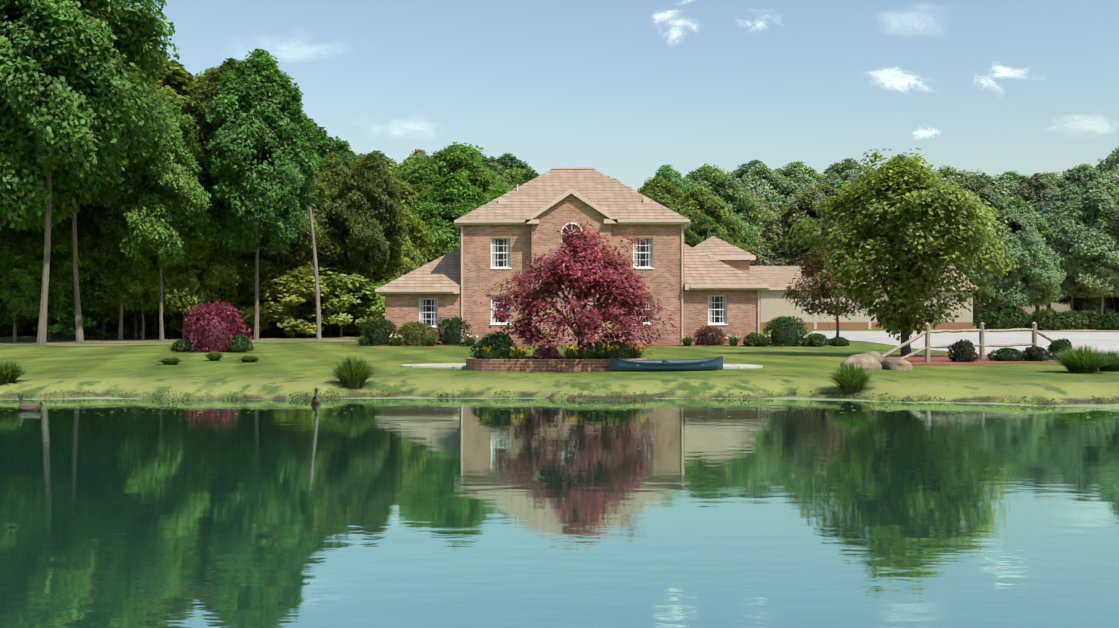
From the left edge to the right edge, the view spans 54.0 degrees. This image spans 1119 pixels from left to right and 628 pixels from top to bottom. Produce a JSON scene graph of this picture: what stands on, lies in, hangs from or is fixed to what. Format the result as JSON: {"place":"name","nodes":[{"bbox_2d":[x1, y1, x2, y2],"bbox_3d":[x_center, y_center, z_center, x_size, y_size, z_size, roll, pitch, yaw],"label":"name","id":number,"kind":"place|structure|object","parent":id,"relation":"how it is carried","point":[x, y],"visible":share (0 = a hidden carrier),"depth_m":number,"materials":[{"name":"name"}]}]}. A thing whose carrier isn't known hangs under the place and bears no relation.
{"place":"outdoors","nodes":[
{"label":"outdoors","id":0,"kind":"place"},
{"bbox_2d":[222,27,370,65],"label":"cloud","id":1,"kind":"structure","parent":0,"point":[306,49],"depth_m":3523.74,"materials":[{"name":"white"}]},
{"bbox_2d":[0,396,1118,627],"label":"pond water","id":2,"kind":"structure","parent":0,"point":[452,512],"depth_m":9.45,"materials":[{"name":"teal liquid"}]},
{"bbox_2d":[0,323,1118,405],"bbox_3d":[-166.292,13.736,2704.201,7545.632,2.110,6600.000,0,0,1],"label":"ground","id":3,"kind":"structure","parent":0,"point":[277,371],"depth_m":25.79,"materials":[{"name":"green plant"}]},
{"bbox_2d":[0,360,32,383],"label":"grass clump","id":4,"kind":"object","parent":3,"relation":"on","point":[9,372],"visible":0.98,"depth_m":24.12,"materials":[{"name":"green plant"}]},
{"bbox_2d":[0,178,96,340],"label":"tree","id":5,"kind":"object","parent":3,"relation":"on","point":[12,242],"visible":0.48,"depth_m":57.48,"materials":[{"name":"green plant"}]},
{"bbox_2d":[4,288,97,340],"bbox_3d":[-28.197,-0.058,60.422,4.660,3.200,3.866,0,0,30],"label":"edge brush","id":6,"kind":"object","parent":3,"relation":"on","point":[54,331],"visible":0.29,"depth_m":60.26,"materials":[{"name":"green plant"}]},
{"bbox_2d":[0,0,150,231],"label":"tree","id":7,"kind":"object","parent":3,"relation":"on","point":[31,201],"visible":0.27,"depth_m":51.48,"materials":[{"name":"green plant"}]},
{"bbox_2d":[0,0,179,344],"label":"tree","id":8,"kind":"object","parent":3,"relation":"on","point":[133,24],"visible":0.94,"depth_m":49.59,"materials":[{"name":"green plant"}]},
{"bbox_2d":[0,0,179,341],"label":"tree","id":9,"kind":"object","parent":3,"relation":"on","point":[136,147],"visible":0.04,"depth_m":55.90,"materials":[{"name":"green plant"}]},
{"bbox_2d":[50,202,138,338],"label":"tree","id":10,"kind":"object","parent":3,"relation":"on","point":[90,238],"visible":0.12,"depth_m":60.52,"materials":[{"name":"green plant"}]},
{"bbox_2d":[65,299,124,338],"bbox_3d":[-27.182,0.222,63.513,3.142,2.600,3.786,0,0,36],"label":"edge brush","id":11,"kind":"object","parent":3,"relation":"on","point":[94,331],"visible":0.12,"depth_m":62.92,"materials":[{"name":"green plant"}]},
{"bbox_2d":[87,290,177,338],"bbox_3d":[-24.852,-0.286,64.224,5.242,3.600,4.350,0,0,-34],"label":"edge brush","id":12,"kind":"object","parent":3,"relation":"on","point":[133,327],"visible":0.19,"depth_m":64.34,"materials":[{"name":"green plant"}]},
{"bbox_2d":[117,189,242,338],"bbox_3d":[-21.824,-3.692,64.229,7.290,10.413,9.455,0,0,11],"label":"tree","id":13,"kind":"object","parent":3,"relation":"on","point":[217,275],"visible":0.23,"depth_m":62.16,"materials":[{"name":"green plant"}]},
{"bbox_2d":[0,326,368,345],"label":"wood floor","id":14,"kind":"structure","parent":3,"relation":"on","point":[26,337],"depth_m":62.60,"materials":[{"name":"green plant"}]},
{"bbox_2d":[8,201,115,339],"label":"tree","id":15,"kind":"object","parent":14,"relation":"on","point":[68,219],"visible":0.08,"depth_m":60.38,"materials":[{"name":"green plant"}]},
{"bbox_2d":[78,108,177,339],"bbox_3d":[-24.621,-5.644,61.112,5.671,14.386,8.190,0,0,-53],"label":"tree","id":16,"kind":"object","parent":14,"relation":"on","point":[105,225],"visible":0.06,"depth_m":59.54,"materials":[{"name":"green plant"}]},
{"bbox_2d":[86,203,206,339],"bbox_3d":[-23.203,-2.700,62.390,6.849,8.452,5.287,0,0,-23],"label":"tree","id":17,"kind":"object","parent":14,"relation":"on","point":[134,299],"visible":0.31,"depth_m":60.74,"materials":[{"name":"green plant"}]},
{"bbox_2d":[103,93,220,340],"bbox_3d":[-21.847,-5.277,60.390,6.069,13.649,8.306,0,0,-12],"label":"tree","id":18,"kind":"object","parent":14,"relation":"on","point":[189,198],"visible":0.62,"depth_m":58.60,"materials":[{"name":"green plant"}]},
{"bbox_2d":[140,49,204,169],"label":"forest tree","id":19,"kind":"object","parent":14,"relation":"on","point":[175,86],"visible":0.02,"depth_m":71.37,"materials":[{"name":"green plant"}]},
{"bbox_2d":[176,172,290,333],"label":"tree","id":20,"kind":"object","parent":14,"relation":"on","point":[247,276],"visible":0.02,"depth_m":65.75,"materials":[{"name":"green plant"}]},
{"bbox_2d":[191,48,320,339],"bbox_3d":[-17.143,-6.726,62.121,7.346,16.520,10.054,0,0,-20],"label":"tree","id":21,"kind":"object","parent":14,"relation":"on","point":[261,88],"visible":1,"depth_m":60.36,"materials":[{"name":"green plant"}]},
{"bbox_2d":[234,290,298,336],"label":"edge brush","id":22,"kind":"object","parent":14,"relation":"on","point":[251,302],"visible":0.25,"depth_m":65.83,"materials":[{"name":"green plant"}]},
{"bbox_2d":[238,265,349,337],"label":"tree","id":23,"kind":"object","parent":14,"relation":"on","point":[295,288],"visible":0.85,"depth_m":64.91,"materials":[{"name":"green plant"}]},
{"bbox_2d":[259,133,329,336],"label":"tree","id":24,"kind":"object","parent":14,"relation":"on","point":[305,246],"visible":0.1,"depth_m":66.36,"materials":[{"name":"green plant"}]},
{"bbox_2d":[242,192,382,335],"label":"tree","id":25,"kind":"object","parent":14,"relation":"on","point":[303,262],"visible":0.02,"depth_m":67.17,"materials":[{"name":"green plant"}]},
{"bbox_2d":[293,113,359,172],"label":"forest tree","id":26,"kind":"object","parent":14,"relation":"on","point":[324,144],"visible":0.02,"depth_m":81.84,"materials":[{"name":"green plant"}]},
{"bbox_2d":[308,153,365,335],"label":"tree","id":27,"kind":"object","parent":14,"relation":"on","point":[326,165],"visible":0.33,"depth_m":68.28,"materials":[{"name":"green plant"}]},
{"bbox_2d":[302,262,384,336],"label":"tree","id":28,"kind":"object","parent":14,"relation":"on","point":[341,281],"visible":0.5,"depth_m":66.65,"materials":[{"name":"green plant"}]},
{"bbox_2d":[331,153,409,336],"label":"tree","id":29,"kind":"object","parent":14,"relation":"on","point":[367,188],"visible":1,"depth_m":67.02,"materials":[{"name":"green plant"}]},
{"bbox_2d":[386,170,418,252],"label":"forest tree","id":30,"kind":"object","parent":14,"relation":"on","point":[408,194],"visible":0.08,"depth_m":79.30,"materials":[{"name":"green plant"}]},
{"bbox_2d":[159,281,248,334],"bbox_3d":[-21.044,-0.600,66.108,5.075,4.200,6.116,0,0,24],"label":"edge brush","id":31,"kind":"object","parent":3,"relation":"on","point":[175,320],"visible":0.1,"depth_m":64.80,"materials":[{"name":"green plant"}]},
{"bbox_2d":[180,300,253,351],"bbox_3d":[-13.318,0.453,42.710,2.793,2.039,3.011,0,0,-17],"label":"barberry bush","id":32,"kind":"object","parent":3,"relation":"on","point":[216,327],"visible":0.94,"depth_m":42.21,"materials":[{"name":"red plant"}]},
{"bbox_2d":[177,58,286,315],"bbox_3d":[-19.341,-6.864,65.246,9.552,16.778,6.614,1,-1,-69],"label":"tree","id":33,"kind":"object","parent":3,"relation":"on","point":[196,108],"visible":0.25,"depth_m":63.73,"materials":[{"name":"green plant"}]},
{"bbox_2d":[228,334,253,351],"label":"bush","id":34,"kind":"object","parent":3,"relation":"on","point":[241,343],"visible":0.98,"depth_m":41.84,"materials":[{"name":"green plant"}]},
{"bbox_2d":[252,136,344,338],"bbox_3d":[-15.301,-4.692,62.423,5.944,12.455,4.168,0,0,37],"label":"dead snag","id":35,"kind":"object","parent":3,"relation":"on","point":[318,317],"visible":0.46,"depth_m":63.46,"materials":[{"name":"grey wood"}]},
{"bbox_2d":[326,355,376,387],"bbox_3d":[-4.478,1.233,24.041,1.369,0.749,1.412,0,0,1],"label":"grass clump","id":36,"kind":"object","parent":3,"relation":"on","point":[353,373],"visible":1,"depth_m":23.81,"materials":[{"name":"green plant"}]},
{"bbox_2d":[343,271,394,333],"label":"tree","id":37,"kind":"object","parent":3,"relation":"on","point":[383,280],"visible":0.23,"depth_m":68.25,"materials":[{"name":"green plant"}]},
{"bbox_2d":[358,318,396,344],"bbox_3d":[-8.390,0.822,50.785,1.647,1.300,2.154,0,0,-36],"label":"hedge","id":38,"kind":"object","parent":3,"relation":"on","point":[378,333],"visible":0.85,"depth_m":50.41,"materials":[{"name":"green plant"}]},
{"bbox_2d":[371,200,445,278],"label":"tree","id":39,"kind":"object","parent":3,"relation":"on","point":[416,257],"visible":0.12,"depth_m":72.51,"materials":[{"name":"green plant"}]},
{"bbox_2d":[399,168,492,263],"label":"forest tree","id":40,"kind":"object","parent":3,"relation":"on","point":[455,196],"visible":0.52,"depth_m":76.35,"materials":[{"name":"green plant"}]},
{"bbox_2d":[397,142,515,193],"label":"forest tree","id":41,"kind":"object","parent":3,"relation":"on","point":[456,156],"visible":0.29,"depth_m":85.29,"materials":[{"name":"green plant"}]},
{"bbox_2d":[489,153,531,173],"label":"forest tree","id":42,"kind":"object","parent":3,"relation":"on","point":[505,160],"visible":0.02,"depth_m":115.00,"materials":[{"name":"green plant"}]},
{"bbox_2d":[466,356,646,370],"bbox_3d":[-0.070,1.360,29.781,4.900,0.350,2.700,0,0,1],"label":"brick planter","id":43,"kind":"object","parent":3,"relation":"on","point":[529,363],"visible":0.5,"depth_m":28.46,"materials":[{"name":"brown brick"}]},
{"bbox_2d":[479,331,517,358],"bbox_3d":[-1.625,0.849,29.298,1.014,0.846,1.048,0,0,19],"label":"bush","id":44,"kind":"object","parent":43,"relation":"on","point":[503,346],"visible":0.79,"depth_m":29.09,"materials":[{"name":"green plant"}]},
{"bbox_2d":[532,344,561,358],"bbox_3d":[-0.337,1.029,29.048,0.737,0.495,0.792,0,0,-40],"label":"barberry","id":45,"kind":"object","parent":43,"relation":"on","point":[548,352],"visible":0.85,"depth_m":28.87,"materials":[{"name":"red plant"}]},
{"bbox_2d":[480,221,681,359],"bbox_3d":[0.732,-0.592,30.067,4.964,3.830,6.696,0,0,32],"label":"plum tree","id":46,"kind":"object","parent":43,"relation":"in","point":[581,269],"visible":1,"depth_m":28.90,"materials":[{"name":"red plant"}]},
{"bbox_2d":[580,341,605,358],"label":"bush","id":47,"kind":"object","parent":43,"relation":"on","point":[591,353],"visible":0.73,"depth_m":28.91,"materials":[{"name":"green plant"}]},
{"bbox_2d":[14,389,1118,405],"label":"shoreline grass","id":48,"kind":"structure","parent":3,"relation":"on","point":[866,397],"depth_m":23.00,"materials":[{"name":"green plant"}]},
{"bbox_2d":[375,167,769,343],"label":"house","id":49,"kind":"structure","parent":3,"relation":"on","point":[710,282],"depth_m":51.85,"materials":[{"name":"brick"}]},
{"bbox_2d":[399,363,762,368],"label":"paved path","id":50,"kind":"structure","parent":3,"relation":"on","point":[463,365],"depth_m":30.56,"materials":[{"name":"concrete"}]},
{"bbox_2d":[342,344,830,345],"bbox_3d":[1.289,1.454,50.663,22.978,0.093,2.262,0,0,1],"label":"mulch bed","id":51,"kind":"object","parent":3,"relation":"on","point":[563,345],"depth_m":50.10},
{"bbox_2d":[394,320,437,345],"bbox_3d":[-6.617,0.875,50.516,2.077,1.179,1.950,0,0,-35],"label":"gold shrub","id":52,"kind":"object","parent":51,"relation":"on","point":[415,333],"visible":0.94,"depth_m":50.10,"materials":[{"name":"green plant"}]},
{"bbox_2d":[435,316,471,344],"bbox_3d":[-4.951,0.775,50.616,1.449,1.378,1.854,0,0,-35],"label":"hedge","id":53,"kind":"object","parent":51,"relation":"on","point":[452,333],"visible":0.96,"depth_m":50.26,"materials":[{"name":"green plant"}]},
{"bbox_2d":[692,325,725,344],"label":"pink shrub","id":54,"kind":"object","parent":51,"relation":"on","point":[707,335],"visible":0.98,"depth_m":49.87,"materials":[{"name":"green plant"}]},
{"bbox_2d":[763,316,807,345],"bbox_3d":[10.151,0.760,49.755,2.133,1.390,2.797,0,0,22],"label":"round shrub","id":55,"kind":"object","parent":51,"relation":"on","point":[785,330],"visible":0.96,"depth_m":49.22,"materials":[{"name":"green plant"}]},
{"bbox_2d":[637,176,686,208],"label":"forest tree","id":56,"kind":"object","parent":3,"relation":"on","point":[660,190],"visible":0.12,"depth_m":89.69,"materials":[{"name":"green plant"}]},
{"bbox_2d":[610,356,722,371],"bbox_3d":[2.808,1.301,28.602,3.080,0.392,0.701,0,4,-13],"label":"canoe","id":57,"kind":"object","parent":3,"relation":"on","point":[703,364],"visible":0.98,"depth_m":28.36,"materials":[{"name":"blue plastic"}]},
{"bbox_2d":[653,164,691,195],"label":"forest tree","id":58,"kind":"object","parent":3,"relation":"on","point":[669,173],"visible":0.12,"depth_m":110.39,"materials":[{"name":"green plant"}]},
{"bbox_2d":[669,185,751,252],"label":"forest tree","id":59,"kind":"object","parent":3,"relation":"on","point":[692,203],"visible":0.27,"depth_m":86.80,"materials":[{"name":"green plant"}]},
{"bbox_2d":[688,212,744,250],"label":"forest tree","id":60,"kind":"object","parent":3,"relation":"on","point":[703,225],"visible":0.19,"depth_m":80.72,"materials":[{"name":"green plant"}]},
{"bbox_2d":[684,184,758,251],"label":"forest tree","id":61,"kind":"object","parent":3,"relation":"on","point":[746,237],"visible":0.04,"depth_m":95.37,"materials":[{"name":"green plant"}]},
{"bbox_2d":[681,163,780,255],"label":"forest tree","id":62,"kind":"object","parent":3,"relation":"on","point":[721,185],"visible":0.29,"depth_m":113.60,"materials":[{"name":"green plant"}]},
{"bbox_2d":[734,210,779,265],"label":"forest tree","id":63,"kind":"object","parent":3,"relation":"on","point":[760,260],"visible":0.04,"depth_m":114.07,"materials":[{"name":"green plant"}]},
{"bbox_2d":[734,163,799,200],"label":"forest tree","id":64,"kind":"object","parent":3,"relation":"on","point":[762,181],"visible":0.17,"depth_m":130.30,"materials":[{"name":"green plant"}]},
{"bbox_2d":[747,196,805,265],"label":"forest tree","id":65,"kind":"object","parent":3,"relation":"on","point":[777,229],"visible":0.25,"depth_m":116.75,"materials":[{"name":"green plant"}]},
{"bbox_2d":[779,161,825,185],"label":"forest tree","id":66,"kind":"object","parent":3,"relation":"on","point":[803,172],"visible":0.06,"depth_m":141.01,"materials":[{"name":"green plant"}]},
{"bbox_2d":[762,182,887,265],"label":"forest tree","id":67,"kind":"object","parent":3,"relation":"on","point":[801,205],"visible":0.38,"depth_m":115.50,"materials":[{"name":"green plant"}]},
{"bbox_2d":[781,242,883,336],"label":"young maple","id":68,"kind":"object","parent":3,"relation":"on","point":[824,289],"visible":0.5,"depth_m":60.12,"materials":[{"name":"reddish-brown leaf"},{"name":"dark bark"}]},
{"bbox_2d":[821,158,868,181],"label":"forest tree","id":69,"kind":"object","parent":3,"relation":"on","point":[845,169],"visible":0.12,"depth_m":151.22,"materials":[{"name":"green plant"}]},
{"bbox_2d":[823,361,877,392],"bbox_3d":[6.209,1.320,23.329,1.253,0.677,1.271,0,0,1],"label":"grass clump","id":70,"kind":"object","parent":3,"relation":"on","point":[852,379],"visible":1,"depth_m":23.17,"materials":[{"name":"green plant"}]},
{"bbox_2d":[840,354,881,370],"bbox_3d":[8.018,1.296,29.215,1.272,0.478,0.850,0,0,-28],"label":"boulder","id":71,"kind":"object","parent":3,"relation":"on","point":[868,362],"visible":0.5,"depth_m":28.91,"materials":[{"name":"beige stone"}]},
{"bbox_2d":[749,266,977,328],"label":"garage","id":72,"kind":"structure","parent":3,"relation":"on","point":[776,279],"depth_m":91.33,"materials":[{"name":"beige paint"}]},
{"bbox_2d":[881,358,912,369],"bbox_3d":[9.038,1.347,29.477,0.716,0.348,1.025,0,0,-12],"label":"boulder","id":73,"kind":"object","parent":3,"relation":"on","point":[894,364],"visible":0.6,"depth_m":29.11,"materials":[{"name":"beige stone"}]},
{"bbox_2d":[775,148,1019,355],"bbox_3d":[11.692,-2.078,37.969,8.052,7.236,4.578,0,0,31],"label":"shade tree","id":74,"kind":"object","parent":3,"relation":"on","point":[902,197],"visible":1,"depth_m":36.91,"materials":[{"name":"green plant"}]},
{"bbox_2d":[930,165,975,188],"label":"forest tree","id":75,"kind":"object","parent":3,"relation":"on","point":[949,173],"visible":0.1,"depth_m":134.29,"materials":[{"name":"green plant"}]},
{"bbox_2d":[882,322,1053,361],"bbox_3d":[13.163,1.013,34.184,9.423,1.546,0.196,0,0,-29],"label":"split rail fence","id":76,"kind":"object","parent":3,"relation":"on","point":[981,345],"visible":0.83,"depth_m":34.05,"materials":[{"name":"brown wood"}]},
{"bbox_2d":[884,354,1059,365],"bbox_3d":[12.631,1.477,35.595,8.767,0.124,6.130,0,0,-26],"label":"mulch bed","id":77,"kind":"object","parent":3,"relation":"on","point":[935,360],"visible":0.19,"depth_m":33.24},
{"bbox_2d":[947,339,978,361],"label":"island shrub","id":78,"kind":"object","parent":77,"relation":"on","point":[962,352],"visible":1,"depth_m":32.91,"materials":[{"name":"green plant"}]},
{"bbox_2d":[987,347,1027,360],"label":"island shrub","id":79,"kind":"object","parent":77,"relation":"on","point":[1007,354],"visible":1,"depth_m":33.51,"materials":[{"name":"green plant"}]},
{"bbox_2d":[1021,346,1048,360],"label":"island shrub","id":80,"kind":"object","parent":77,"relation":"on","point":[1034,353],"visible":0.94,"depth_m":33.44,"materials":[{"name":"green plant"}]},
{"bbox_2d":[1047,338,1071,359],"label":"island shrub","id":81,"kind":"object","parent":77,"relation":"on","point":[1057,345],"visible":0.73,"depth_m":34.45,"materials":[{"name":"green plant"}]},
{"bbox_2d":[960,178,1008,211],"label":"forest tree","id":82,"kind":"object","parent":3,"relation":"on","point":[982,189],"visible":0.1,"depth_m":127.40,"materials":[{"name":"green plant"}]},
{"bbox_2d":[973,288,996,323],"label":"tree","id":83,"kind":"object","parent":3,"relation":"on","point":[985,308],"visible":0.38,"depth_m":118.75,"materials":[{"name":"green plant"}]},
{"bbox_2d":[968,170,1017,321],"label":"forest tree","id":84,"kind":"object","parent":3,"relation":"on","point":[991,181],"visible":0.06,"depth_m":137.31,"materials":[{"name":"green plant"}]},
{"bbox_2d":[995,171,1029,192],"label":"forest tree","id":85,"kind":"object","parent":3,"relation":"on","point":[1010,180],"depth_m":145.29,"materials":[{"name":"green plant"}]},
{"bbox_2d":[998,173,1060,309],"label":"forest tree","id":86,"kind":"object","parent":3,"relation":"on","point":[1036,187],"visible":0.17,"depth_m":127.70,"materials":[{"name":"green plant"}]},
{"bbox_2d":[1044,344,1118,372],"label":"grass clump","id":87,"kind":"object","parent":3,"relation":"on","point":[1078,360],"visible":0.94,"depth_m":27.53,"materials":[{"name":"green plant"}]},
{"bbox_2d":[1053,166,1116,319],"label":"forest tree","id":88,"kind":"object","parent":3,"relation":"on","point":[1082,177],"visible":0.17,"depth_m":130.75,"materials":[{"name":"green plant"}]},
{"bbox_2d":[1098,350,1118,371],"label":"grass clump","id":89,"kind":"object","parent":3,"relation":"on","point":[1113,366],"visible":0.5,"depth_m":28.30,"materials":[{"name":"green plant"}]},
{"bbox_2d":[3,397,1117,421],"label":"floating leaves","id":90,"kind":"object","parent":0,"point":[606,404],"visible":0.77,"depth_m":21.05,"materials":[{"name":"green plant"}]},
{"bbox_2d":[127,0,1118,314],"label":"sky","id":91,"kind":"structure","parent":0,"point":[547,84],"materials":[{"name":"blue"}]},
{"bbox_2d":[650,8,701,46],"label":"cloud","id":92,"kind":"structure","parent":0,"point":[667,15],"depth_m":3496.46,"materials":[{"name":"white"}]},
{"bbox_2d":[862,63,933,93],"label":"cloud","id":93,"kind":"structure","parent":0,"point":[901,81],"depth_m":3479.81,"materials":[{"name":"white"}]},
{"bbox_2d":[856,1,954,39],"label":"cloud","id":94,"kind":"structure","parent":0,"point":[912,21],"depth_m":3479.39,"materials":[{"name":"white"}]},
{"bbox_2d":[804,331,1118,355],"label":"driveway","id":95,"kind":"structure","parent":0,"point":[1107,342],"depth_m":64.11,"materials":[{"name":"grey concrete"}]},
{"bbox_2d":[973,59,1046,97],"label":"cloud","id":96,"kind":"structure","parent":0,"point":[1002,70],"depth_m":3472.42,"materials":[{"name":"white"}]},
{"bbox_2d":[1037,329,1118,330],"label":"dry field","id":97,"kind":"structure","parent":0,"point":[1079,330],"depth_m":85.32,"materials":[{"name":"beige plant"}]},
{"bbox_2d":[974,311,1011,329],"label":"field bush","id":98,"kind":"object","parent":97,"relation":"on","point":[993,320],"visible":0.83,"depth_m":86.36,"materials":[{"name":"green plant"}]},
{"bbox_2d":[966,207,1026,311],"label":"forest tree","id":99,"kind":"object","parent":97,"relation":"on","point":[1013,229],"visible":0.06,"depth_m":120.06,"materials":[{"name":"green plant"}]},
{"bbox_2d":[996,308,1026,328],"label":"field bush","id":100,"kind":"object","parent":97,"relation":"on","point":[1015,316],"visible":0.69,"depth_m":87.79,"materials":[{"name":"green plant"}]},
{"bbox_2d":[965,194,1066,309],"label":"forest tree","id":101,"kind":"object","parent":97,"relation":"on","point":[1046,275],"visible":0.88,"depth_m":116.37,"materials":[{"name":"green plant"}]},
{"bbox_2d":[1026,308,1066,329],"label":"field bush","id":102,"kind":"object","parent":97,"relation":"on","point":[1044,319],"visible":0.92,"depth_m":86.25,"materials":[{"name":"green plant"}]},
{"bbox_2d":[1024,211,1090,307],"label":"forest tree","id":103,"kind":"object","parent":97,"relation":"on","point":[1066,286],"visible":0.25,"depth_m":119.25,"materials":[{"name":"green plant"}]},
{"bbox_2d":[1056,310,1088,329],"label":"field bush","id":104,"kind":"object","parent":97,"relation":"on","point":[1073,321],"visible":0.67,"depth_m":87.61,"materials":[{"name":"green plant"}]},
{"bbox_2d":[1035,186,1118,310],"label":"forest tree","id":105,"kind":"object","parent":97,"relation":"on","point":[1059,200],"visible":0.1,"depth_m":122.40,"materials":[{"name":"green plant"}]},
{"bbox_2d":[1043,178,1118,314],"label":"forest tree","id":106,"kind":"object","parent":97,"relation":"on","point":[1101,198],"visible":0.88,"depth_m":117.86,"materials":[{"name":"green plant"}]},
{"bbox_2d":[1068,296,1117,314],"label":"sapling","id":107,"kind":"object","parent":97,"relation":"on","point":[1085,304],"visible":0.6,"depth_m":126.44,"materials":[{"name":"green plant"}]},
{"bbox_2d":[1092,312,1118,329],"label":"field bush","id":108,"kind":"object","parent":97,"relation":"on","point":[1109,321],"visible":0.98,"depth_m":86.22,"materials":[{"name":"green plant"}]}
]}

